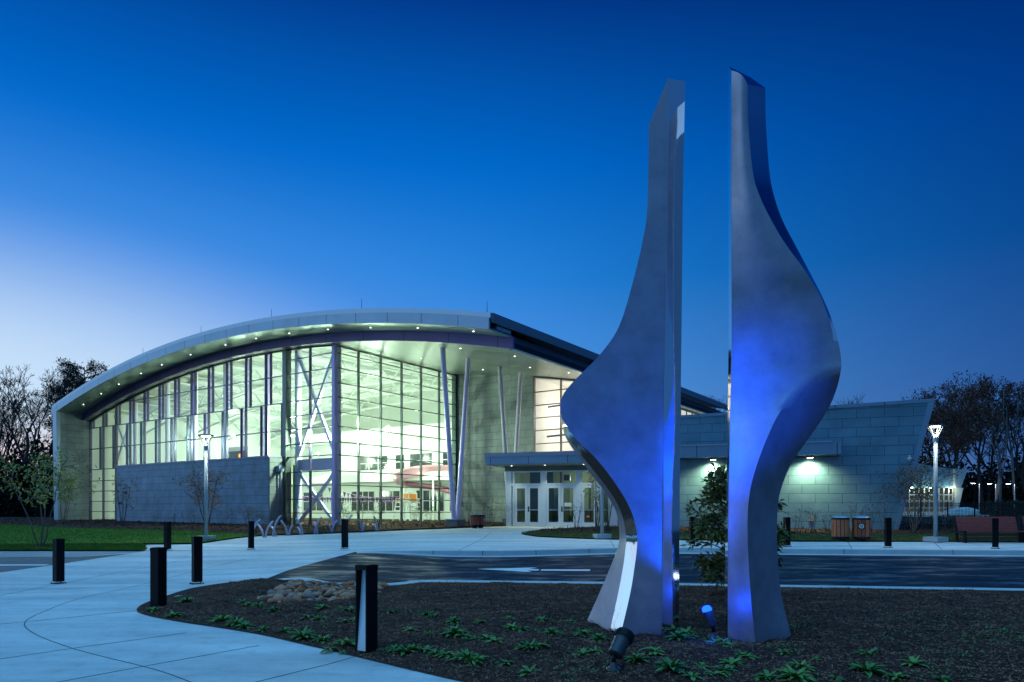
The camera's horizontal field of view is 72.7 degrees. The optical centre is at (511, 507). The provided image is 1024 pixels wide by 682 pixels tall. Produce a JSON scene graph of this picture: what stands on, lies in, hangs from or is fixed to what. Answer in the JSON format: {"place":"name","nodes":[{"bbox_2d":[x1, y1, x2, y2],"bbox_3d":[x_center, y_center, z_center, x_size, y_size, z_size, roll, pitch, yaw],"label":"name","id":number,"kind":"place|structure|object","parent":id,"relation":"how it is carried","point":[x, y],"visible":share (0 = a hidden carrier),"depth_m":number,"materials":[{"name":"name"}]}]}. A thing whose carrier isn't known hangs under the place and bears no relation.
{"place":"outdoors","nodes":[
{"label":"outdoors","id":0,"kind":"place"},
{"bbox_2d":[0,553,130,571],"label":"parking lot","id":1,"kind":"structure","parent":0,"point":[25,560],"depth_m":21.97,"materials":[{"name":"grey asphalt"}]},
{"bbox_2d":[0,524,258,543],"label":"lawn","id":2,"kind":"structure","parent":0,"point":[112,538],"depth_m":31.88,"materials":[{"name":"green plant"}]},
{"bbox_2d":[198,434,215,539],"bbox_3d":[-13.257,-0.888,30.171,0.670,4.585,0.670,0,0,0],"label":"street lamp","id":3,"kind":"object","parent":2,"relation":"on","point":[205,536],"visible":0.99,"depth_m":30.11,"materials":[{"name":"silver metal"}]},
{"bbox_2d":[0,518,504,533],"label":"mulch strip","id":4,"kind":"object","parent":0,"point":[182,526],"visible":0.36,"depth_m":40.47,"materials":[{"name":"brown soil"}]},
{"bbox_2d":[48,462,84,522],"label":"sapling","id":5,"kind":"object","parent":4,"relation":"on","point":[69,492],"visible":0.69,"depth_m":46.73,"materials":[{"name":"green plant"}]},
{"bbox_2d":[109,473,139,525],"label":"sapling","id":6,"kind":"object","parent":4,"relation":"on","point":[120,503],"visible":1,"depth_m":41.17,"materials":[{"name":"brown"}]},
{"bbox_2d":[172,462,238,526],"bbox_3d":[-17.362,-0.646,38.885,3.630,3.697,3.212,0,0,-12],"label":"sapling","id":7,"kind":"object","parent":4,"relation":"on","point":[201,490],"visible":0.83,"depth_m":38.87,"materials":[{"name":"brown"}]},
{"bbox_2d":[0,518,503,534],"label":"mulch chips","id":8,"kind":"object","parent":4,"relation":"on","point":[130,523],"visible":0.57,"depth_m":43.25,"materials":[{"name":"brown wood"}]},
{"bbox_2d":[0,516,1017,577],"bbox_3d":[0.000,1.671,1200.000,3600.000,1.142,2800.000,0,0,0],"label":"ground","id":9,"kind":"structure","parent":0,"point":[471,527],"depth_m":38.09,"materials":[{"name":"grey concrete"}]},
{"bbox_2d":[0,395,35,512],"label":"bare tree","id":10,"kind":"object","parent":9,"relation":"on","point":[1,434],"visible":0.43,"depth_m":90.97,"materials":[{"name":"brown plant"}]},
{"bbox_2d":[0,394,45,473],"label":"bare tree","id":11,"kind":"object","parent":9,"relation":"on","point":[20,427],"visible":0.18,"depth_m":104.59,"materials":[{"name":"brown plant"}]},
{"bbox_2d":[0,378,47,460],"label":"bare tree","id":12,"kind":"object","parent":9,"relation":"on","point":[9,407],"visible":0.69,"depth_m":88.57,"materials":[{"name":"brown plant"}]},
{"bbox_2d":[0,416,53,516],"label":"woodland","id":13,"kind":"object","parent":9,"relation":"on","point":[13,504],"depth_m":82.54,"materials":[{"name":"green plant"}]},
{"bbox_2d":[1,378,85,501],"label":"bare tree","id":14,"kind":"object","parent":9,"relation":"on","point":[39,420],"visible":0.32,"depth_m":92.67,"materials":[{"name":"brown plant"}]},
{"bbox_2d":[0,364,91,513],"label":"bare tree","id":15,"kind":"object","parent":9,"relation":"on","point":[5,382],"visible":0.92,"depth_m":84.64,"materials":[{"name":"brown plant"}]},
{"bbox_2d":[28,369,77,431],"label":"bare tree","id":16,"kind":"object","parent":9,"relation":"on","point":[56,395],"visible":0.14,"depth_m":96.22,"materials":[{"name":"black plant"}]},
{"bbox_2d":[50,357,107,421],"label":"tree","id":17,"kind":"object","parent":9,"relation":"on","point":[94,368],"visible":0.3,"depth_m":91.10,"materials":[{"name":"black plant"}]},
{"bbox_2d":[51,299,935,533],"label":"building","id":18,"kind":"structure","parent":9,"relation":"on","point":[359,402],"depth_m":46.26,"materials":[{"name":"grey"}]},
{"bbox_2d":[90,350,281,519],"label":"arched window","id":19,"kind":"structure","parent":18,"relation":"in","point":[131,400],"depth_m":50.93,"materials":[{"name":"blue"}]},
{"bbox_2d":[228,446,244,457],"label":"scoreboard","id":20,"kind":"object","parent":18,"relation":"attached to","point":[233,452],"visible":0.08,"depth_m":57.74,"materials":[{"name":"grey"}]},
{"bbox_2d":[287,345,331,525],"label":"corner window","id":21,"kind":"structure","parent":18,"relation":"in","point":[310,356],"depth_m":42.72,"materials":[{"name":"blue"}]},
{"bbox_2d":[303,492,322,510],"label":"hall window","id":22,"kind":"structure","parent":18,"relation":"in","point":[316,507],"depth_m":72.66,"materials":[{"name":"white"}]},
{"bbox_2d":[303,496,397,503],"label":"pennant line","id":23,"kind":"object","parent":18,"relation":"hanging from","point":[395,497],"visible":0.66,"depth_m":50.22,"materials":[{"name":"white"}]},
{"bbox_2d":[351,491,374,510],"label":"hall window","id":24,"kind":"structure","parent":18,"relation":"in","point":[362,493],"depth_m":68.28,"materials":[{"name":"white"}]},
{"bbox_2d":[360,455,387,470],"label":"hall window","id":25,"kind":"structure","parent":18,"relation":"in","point":[366,464],"depth_m":67.71,"materials":[{"name":"white"}]},
{"bbox_2d":[378,490,399,511],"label":"hall window","id":26,"kind":"structure","parent":18,"relation":"in","point":[385,493],"depth_m":66.37,"materials":[{"name":"white"}]},
{"bbox_2d":[338,345,454,525],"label":"side window","id":27,"kind":"structure","parent":18,"relation":"in","point":[358,372],"depth_m":45.61,"materials":[{"name":"grey"}]},
{"bbox_2d":[393,492,411,520],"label":"lifeguard chair","id":28,"kind":"object","parent":18,"relation":"on","point":[405,495],"visible":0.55,"depth_m":53.47,"materials":[{"name":"white"}]},
{"bbox_2d":[405,493,422,520],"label":"lifeguard chair","id":29,"kind":"object","parent":18,"relation":"on","point":[413,498],"visible":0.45,"depth_m":55.13,"materials":[{"name":"white"}]},
{"bbox_2d":[392,465,449,519],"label":"water slide","id":30,"kind":"object","parent":18,"relation":"in","point":[414,470],"visible":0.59,"depth_m":59.96,"materials":[{"name":"pink"}]},
{"bbox_2d":[409,452,432,466],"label":"hall window","id":31,"kind":"structure","parent":18,"relation":"in","point":[427,457],"depth_m":64.28,"materials":[{"name":"white"}]},
{"bbox_2d":[415,490,444,511],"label":"hall window","id":32,"kind":"structure","parent":18,"relation":"in","point":[426,494],"depth_m":63.56,"materials":[{"name":"white"}]},
{"bbox_2d":[515,485,527,525],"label":"door","id":33,"kind":"structure","parent":18,"relation":"in","point":[525,523],"depth_m":41.72,"materials":[{"name":"white"}]},
{"bbox_2d":[528,485,539,525],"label":"door","id":34,"kind":"structure","parent":18,"relation":"in","point":[529,486],"depth_m":41.51,"materials":[{"name":"white metal"}]},
{"bbox_2d":[546,485,560,526],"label":"door","id":35,"kind":"structure","parent":18,"relation":"in","point":[548,524],"depth_m":41.13,"materials":[{"name":"white metal"}]},
{"bbox_2d":[533,376,590,521],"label":"porch window","id":36,"kind":"structure","parent":18,"relation":"in","point":[534,377],"depth_m":46.27,"materials":[{"name":"grey"}]},
{"bbox_2d":[561,485,575,526],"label":"door","id":37,"kind":"structure","parent":18,"relation":"in","point":[563,524],"depth_m":40.87,"materials":[{"name":"white metal"}]},
{"bbox_2d":[582,485,595,526],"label":"door","id":38,"kind":"structure","parent":18,"relation":"in","point":[584,524],"depth_m":40.50,"materials":[{"name":"white metal"}]},
{"bbox_2d":[903,389,975,465],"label":"russet tree","id":39,"kind":"object","parent":9,"relation":"on","point":[928,435],"visible":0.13,"depth_m":93.19,"materials":[{"name":"brown plant"}]},
{"bbox_2d":[902,380,1018,468],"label":"russet tree","id":40,"kind":"object","parent":9,"relation":"on","point":[954,443],"visible":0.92,"depth_m":83.28,"materials":[{"name":"brown plant"}]},
{"bbox_2d":[918,423,1023,514],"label":"woodland","id":41,"kind":"object","parent":9,"relation":"on","point":[967,496],"depth_m":89.75,"materials":[{"name":"plant"}]},
{"bbox_2d":[923,369,1023,514],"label":"russet tree","id":42,"kind":"object","parent":9,"relation":"on","point":[1009,388],"visible":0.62,"depth_m":87.42,"materials":[{"name":"brown plant"}]},
{"bbox_2d":[934,375,1023,481],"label":"russet tree","id":43,"kind":"object","parent":9,"relation":"on","point":[976,448],"visible":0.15,"depth_m":104.62,"materials":[{"name":"brown plant"}]},
{"bbox_2d":[969,381,1023,492],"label":"bare tree","id":44,"kind":"object","parent":9,"relation":"on","point":[1021,473],"visible":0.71,"depth_m":86.62,"materials":[{"name":"brown plant"}]},
{"bbox_2d":[991,413,1007,501],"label":"pale tree","id":45,"kind":"object","parent":9,"relation":"on","point":[1000,484],"visible":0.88,"depth_m":79.97,"materials":[{"name":"brown plant"}]},
{"bbox_2d":[992,403,1006,511],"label":"pale tree","id":46,"kind":"object","parent":9,"relation":"on","point":[1000,464],"visible":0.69,"depth_m":83.95,"materials":[{"name":"brown plant"}]},
{"bbox_2d":[980,401,1023,499],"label":"bare tree","id":47,"kind":"object","parent":9,"relation":"on","point":[1016,453],"visible":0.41,"depth_m":89.39,"materials":[{"name":"brown plant"}]},
{"bbox_2d":[1002,389,1017,512],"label":"pale tree","id":48,"kind":"object","parent":9,"relation":"on","point":[1012,464],"visible":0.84,"depth_m":83.96,"materials":[{"name":"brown plant"}]},
{"bbox_2d":[0,526,1023,681],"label":"pavement","id":49,"kind":"structure","parent":0,"point":[271,657],"depth_m":10.92,"materials":[{"name":"concrete"}]},
{"bbox_2d":[50,538,65,583],"bbox_3d":[-10.692,1.259,16.420,0.250,1.055,0.250,0,0,31],"label":"bollard","id":50,"kind":"object","parent":49,"relation":"on","point":[58,560],"visible":1,"depth_m":16.36,"materials":[{"name":"black metal"}]},
{"bbox_2d":[0,552,131,556],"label":"parking gutter","id":51,"kind":"object","parent":49,"relation":"on","point":[35,554],"visible":0.9,"depth_m":24.01,"materials":[{"name":"grey concrete"}]},
{"bbox_2d":[164,522,171,550],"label":"bollard","id":52,"kind":"object","parent":49,"relation":"on","point":[167,535],"visible":0.79,"depth_m":25.67,"materials":[{"name":"black metal"}]},
{"bbox_2d":[189,536,204,584],"bbox_3d":[-7.002,1.166,15.479,0.250,1.055,0.250,0,0,-42],"label":"bollard","id":53,"kind":"object","parent":49,"relation":"on","point":[196,558],"visible":1,"depth_m":15.42,"materials":[{"name":"black metal"}]},
{"bbox_2d":[247,521,253,549],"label":"bollard","id":54,"kind":"object","parent":49,"relation":"on","point":[250,534],"visible":0.99,"depth_m":25.93,"materials":[{"name":"black metal"}]},
{"bbox_2d":[340,519,349,548],"bbox_3d":[-5.950,0.946,24.793,0.250,1.055,0.250,0,0,14],"label":"bollard","id":55,"kind":"object","parent":49,"relation":"on","point":[344,533],"visible":1,"depth_m":24.72,"materials":[{"name":"black metal"}]},
{"bbox_2d":[470,514,479,527],"bbox_3d":[-2.088,0.774,39.011,0.536,0.770,0.541,0,0,0],"label":"litter bin","id":56,"kind":"object","parent":49,"relation":"on","point":[474,520],"visible":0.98,"depth_m":38.78,"materials":[{"name":"brown wood"}]},
{"bbox_2d":[136,577,1023,681],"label":"mulch bed","id":57,"kind":"object","parent":49,"relation":"on","point":[605,677],"visible":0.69,"depth_m":9.14,"materials":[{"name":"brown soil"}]},
{"bbox_2d":[150,547,166,606],"bbox_3d":[-6.036,1.207,11.889,0.250,1.055,0.250,0,0,22],"label":"bollard","id":58,"kind":"object","parent":57,"relation":"on","point":[158,576],"visible":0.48,"depth_m":11.82,"materials":[{"name":"black metal"}]},
{"bbox_2d":[288,627,317,639],"bbox_3d":[-2.691,1.603,8.917,0.432,0.117,0.401,0,0,44],"label":"rosette plant","id":59,"kind":"object","parent":57,"relation":"on","point":[305,633],"visible":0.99,"depth_m":8.91,"materials":[{"name":"green plant"}]},
{"bbox_2d":[355,563,377,651],"bbox_3d":[-1.711,1.194,8.193,0.250,1.055,0.250,0,0,33],"label":"bollard","id":60,"kind":"object","parent":57,"relation":"on","point":[366,607],"visible":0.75,"depth_m":8.16,"materials":[{"name":"black metal"}]},
{"bbox_2d":[440,625,468,636],"bbox_3d":[-0.730,1.530,8.725,0.402,0.117,0.433,0,0,40],"label":"rosette plant","id":61,"kind":"object","parent":57,"relation":"on","point":[456,630],"visible":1,"depth_m":8.68,"materials":[{"name":"green plant"}]},
{"bbox_2d":[449,648,481,662],"bbox_3d":[-0.485,1.585,7.530,0.371,0.108,0.399,0,0,37],"label":"rosette plant","id":62,"kind":"object","parent":57,"relation":"on","point":[466,653],"visible":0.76,"depth_m":7.51,"materials":[{"name":"green plant"}]},
{"bbox_2d":[460,653,490,663],"bbox_3d":[-0.415,1.600,7.459,0.332,0.083,0.302,0,0,30],"label":"rosette plant","id":63,"kind":"object","parent":57,"relation":"on","point":[475,658],"visible":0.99,"depth_m":7.44,"materials":[{"name":"green plant"}]},
{"bbox_2d":[161,586,1022,681],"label":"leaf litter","id":64,"kind":"object","parent":57,"relation":"on","point":[683,637],"visible":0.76,"depth_m":8.76,"materials":[{"name":"plant"}]},
{"bbox_2d":[187,605,1023,681],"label":"seedlings","id":65,"kind":"object","parent":57,"relation":"on","point":[901,617],"visible":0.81,"depth_m":8.02,"materials":[{"name":"green plant"}]},
{"bbox_2d":[606,627,633,672],"bbox_3d":[1.069,1.427,6.925,0.200,0.461,0.371,0,0,40],"label":"floodlight","id":66,"kind":"object","parent":57,"relation":"on","point":[623,639],"visible":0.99,"depth_m":6.87,"materials":[{"name":"grey metal"}]},
{"bbox_2d":[560,78,684,634],"bbox_3d":[1.456,-1.958,9.485,1.664,7.340,0.930,0,0,0],"label":"metal blade","id":67,"kind":"object","parent":57,"relation":"on","point":[620,406],"visible":0.99,"depth_m":9.06,"materials":[{"name":"silver metal"}]},
{"bbox_2d":[624,653,650,662],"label":"rosette plant","id":68,"kind":"object","parent":57,"relation":"on","point":[635,657],"visible":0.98,"depth_m":7.16,"materials":[{"name":"green plant"}]},
{"bbox_2d":[638,646,667,654],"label":"rosette plant","id":69,"kind":"object","parent":57,"relation":"on","point":[654,651],"visible":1,"depth_m":7.49,"materials":[{"name":"green plant"}]},
{"bbox_2d":[655,656,691,673],"bbox_3d":[1.573,1.528,6.839,0.390,0.114,0.420,0,0,24],"label":"rosette plant","id":70,"kind":"object","parent":57,"relation":"on","point":[669,663],"visible":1,"depth_m":6.82,"materials":[{"name":"green plant"}]},
{"bbox_2d":[664,630,694,640],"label":"rosette plant","id":71,"kind":"object","parent":57,"relation":"on","point":[678,635],"visible":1,"depth_m":8.73,"materials":[{"name":"green plant"}]},
{"bbox_2d":[702,605,718,639],"bbox_3d":[2.516,1.476,8.813,0.206,0.475,0.148,0,0,26],"label":"floodlight","id":72,"kind":"object","parent":57,"relation":"on","point":[709,616],"visible":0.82,"depth_m":8.77,"materials":[{"name":"grey metal"}]},
{"bbox_2d":[716,657,744,665],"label":"rosette plant","id":73,"kind":"object","parent":57,"relation":"on","point":[733,660],"visible":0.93,"depth_m":7.06,"materials":[{"name":"green plant"}]},
{"bbox_2d":[679,461,795,589],"bbox_3d":[4.018,0.326,12.421,1.980,2.666,1.864,0,0,0],"label":"evergreen shrub","id":74,"kind":"object","parent":57,"relation":"on","point":[717,483],"visible":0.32,"depth_m":12.37,"materials":[{"name":"green plant"}]},
{"bbox_2d":[725,67,840,641],"bbox_3d":[3.462,-2.056,8.929,1.386,7.646,0.822,0,0,0],"label":"metal blade","id":75,"kind":"object","parent":57,"relation":"on","point":[784,363],"visible":0.98,"depth_m":8.81,"materials":[{"name":"silver metal"}]},
{"bbox_2d":[774,664,816,681],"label":"rosette plant","id":76,"kind":"object","parent":57,"relation":"on","point":[799,673],"visible":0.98,"depth_m":6.41,"materials":[{"name":"green plant"}]},
{"bbox_2d":[848,661,887,677],"bbox_3d":[3.429,1.531,6.727,0.404,0.118,0.436,0,0,-13],"label":"rosette plant","id":77,"kind":"object","parent":57,"relation":"on","point":[865,667],"visible":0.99,"depth_m":6.69,"materials":[{"name":"green plant"}]},
{"bbox_2d":[899,655,928,666],"bbox_3d":[3.982,1.519,6.944,0.273,0.097,0.283,0,0,12],"label":"rosette plant","id":78,"kind":"object","parent":57,"relation":"on","point":[913,660],"visible":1,"depth_m":6.93,"materials":[{"name":"green plant"}]},
{"bbox_2d":[783,517,791,546],"bbox_3d":[9.926,0.878,25.148,0.250,1.055,0.250,0,0,-9],"label":"bollard","id":79,"kind":"object","parent":49,"relation":"on","point":[787,521],"visible":0.85,"depth_m":25.07,"materials":[{"name":"black metal"}]},
{"bbox_2d":[883,518,892,547],"bbox_3d":[13.330,0.888,24.686,0.250,1.055,0.250,0,0,8],"label":"bollard","id":80,"kind":"object","parent":49,"relation":"on","point":[887,531],"visible":1,"depth_m":24.60,"materials":[{"name":"black metal"}]},
{"bbox_2d":[952,516,1023,542],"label":"bench","id":81,"kind":"object","parent":49,"relation":"on","point":[965,525],"visible":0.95,"depth_m":27.28,"materials":[{"name":"brown wood"}]},
{"bbox_2d":[991,518,999,548],"bbox_3d":[16.819,0.898,24.231,0.250,1.055,0.250,0,0,31],"label":"bollard","id":82,"kind":"object","parent":49,"relation":"on","point":[995,532],"visible":1,"depth_m":24.16,"materials":[{"name":"black metal"}]},
{"bbox_2d":[0,0,1023,494],"label":"sky","id":83,"kind":"structure","parent":0,"point":[171,170],"materials":[{"name":"blue"}]},
{"bbox_2d":[269,552,1023,587],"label":"road","id":84,"kind":"structure","parent":0,"point":[943,571],"depth_m":18.03,"materials":[{"name":"grey asphalt"}]},
{"bbox_2d":[488,567,538,571],"bbox_3d":[-0.109,1.611,18.074,1.624,0.030,1.586,0,0,0],"label":"road arrow head","id":85,"kind":"object","parent":84,"relation":"on","point":[517,569],"visible":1,"depth_m":17.99},
{"bbox_2d":[279,577,1023,590],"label":"kerb","id":86,"kind":"structure","parent":84,"relation":"on","point":[692,584],"depth_m":14.54,"materials":[{"name":"concrete"}]},
{"bbox_2d":[357,547,1023,556],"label":"kerb","id":87,"kind":"structure","parent":84,"relation":"on","point":[682,550],"depth_m":23.60,"materials":[{"name":"concrete"}]},
{"bbox_2d":[521,530,1017,540],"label":"lawn","id":88,"kind":"structure","parent":0,"point":[791,538],"depth_m":29.94,"materials":[{"name":"green plant"}]},
{"bbox_2d":[581,471,599,531],"bbox_3d":[4.114,-0.413,33.514,1.434,3.269,1.368,0,0,-42],"label":"sapling","id":89,"kind":"object","parent":88,"relation":"on","point":[595,499],"visible":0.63,"depth_m":33.45,"materials":[{"name":"green"}]},
{"bbox_2d":[593,486,611,538],"bbox_3d":[3.764,-1.006,29.085,0.670,4.585,0.670,0,0,-11],"label":"street lamp","id":90,"kind":"object","parent":88,"relation":"on","point":[601,535],"visible":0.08,"depth_m":29.02,"materials":[{"name":"grey metal"}]},
{"bbox_2d":[594,485,612,530],"bbox_3d":[4.544,-0.442,33.818,1.222,3.315,0.981,0,0,-23],"label":"sapling","id":91,"kind":"object","parent":88,"relation":"on","point":[607,520],"visible":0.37,"depth_m":33.86,"materials":[{"name":"brown plant"}]},
{"bbox_2d":[831,516,849,540],"bbox_3d":[13.143,0.833,27.860,0.690,1.022,0.690,0,0,0],"label":"litter bin","id":92,"kind":"object","parent":88,"relation":"on","point":[840,527],"visible":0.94,"depth_m":27.60,"materials":[{"name":"brown wood"}]},
{"bbox_2d":[852,516,870,541],"bbox_3d":[13.921,0.835,27.739,0.690,1.022,0.703,0,0,0],"label":"litter bin","id":93,"kind":"object","parent":88,"relation":"on","point":[861,528],"visible":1,"depth_m":27.48,"materials":[{"name":"brown wood"}]},
{"bbox_2d":[923,424,948,541],"bbox_3d":[16.585,-0.965,27.268,0.670,4.585,0.670,0,0,-23],"label":"street lamp","id":94,"kind":"object","parent":88,"relation":"on","point":[934,538],"visible":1,"depth_m":27.21,"materials":[{"name":"silver metal"}]},
{"bbox_2d":[525,525,1020,533],"bbox_3d":[31.523,1.116,36.929,62.446,0.150,12.042,0,0,-6],"label":"mulch strip","id":95,"kind":"object","parent":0,"point":[896,531],"visible":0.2,"depth_m":34.68,"materials":[{"name":"brown soil"}]},
{"bbox_2d":[532,524,1020,533],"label":"mulch chips","id":96,"kind":"object","parent":95,"relation":"on","point":[927,529],"visible":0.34,"depth_m":35.29,"materials":[{"name":"brown plant"}]},
{"bbox_2d":[872,452,968,531],"bbox_3d":[18.658,-0.661,33.054,4.648,3.792,3.924,0,0,-15],"label":"sapling","id":97,"kind":"object","parent":95,"relation":"on","point":[918,488],"visible":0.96,"depth_m":32.79,"materials":[{"name":"brown plant"}]},
{"bbox_2d":[899,517,1018,528],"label":"bank","id":98,"kind":"structure","parent":0,"point":[901,523],"depth_m":46.41,"materials":[{"name":"plant"}]},
{"bbox_2d":[899,514,1023,528],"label":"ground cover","id":99,"kind":"object","parent":98,"relation":"on","point":[931,523],"visible":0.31,"depth_m":49.23,"materials":[{"name":"green plant"}]},
{"label":"patio","id":100,"kind":"structure","parent":0,"visible":0},
{"bbox_2d":[902,463,967,516],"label":"pavilion","id":101,"kind":"structure","parent":100,"relation":"on","point":[956,489],"depth_m":74.00,"materials":[{"name":"grey"}]},
{"bbox_2d":[904,488,953,511],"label":"window","id":102,"kind":"structure","parent":101,"relation":"in","point":[946,497],"depth_m":74.12,"materials":[{"name":"white glass"}]},
{"bbox_2d":[903,501,1023,516],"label":"iron fence","id":103,"kind":"object","parent":100,"relation":"on","point":[1000,505],"visible":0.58,"depth_m":61.19,"materials":[{"name":"black metal"}]},
{"bbox_2d":[946,507,980,514],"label":"covered furniture","id":104,"kind":"object","parent":100,"relation":"on","point":[950,512],"visible":0.45,"depth_m":65.52,"materials":[{"name":"blue fabric"}]},
{"bbox_2d":[984,499,1023,516],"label":"fence","id":105,"kind":"object","parent":100,"relation":"on","point":[1004,507],"visible":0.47,"depth_m":63.85,"materials":[{"name":"black metal"}]},
{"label":"lawn island","id":106,"kind":"structure","parent":0,"visible":0},
{"bbox_2d":[0,440,99,545],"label":"sapling","id":107,"kind":"object","parent":106,"relation":"on","point":[44,490],"visible":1,"depth_m":26.41,"materials":[{"name":"green plant"}]},
{"bbox_2d":[0,543,147,549],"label":"lawn grass","id":108,"kind":"structure","parent":106,"relation":"on","point":[102,546],"depth_m":26.04,"materials":[{"name":"green plant"}]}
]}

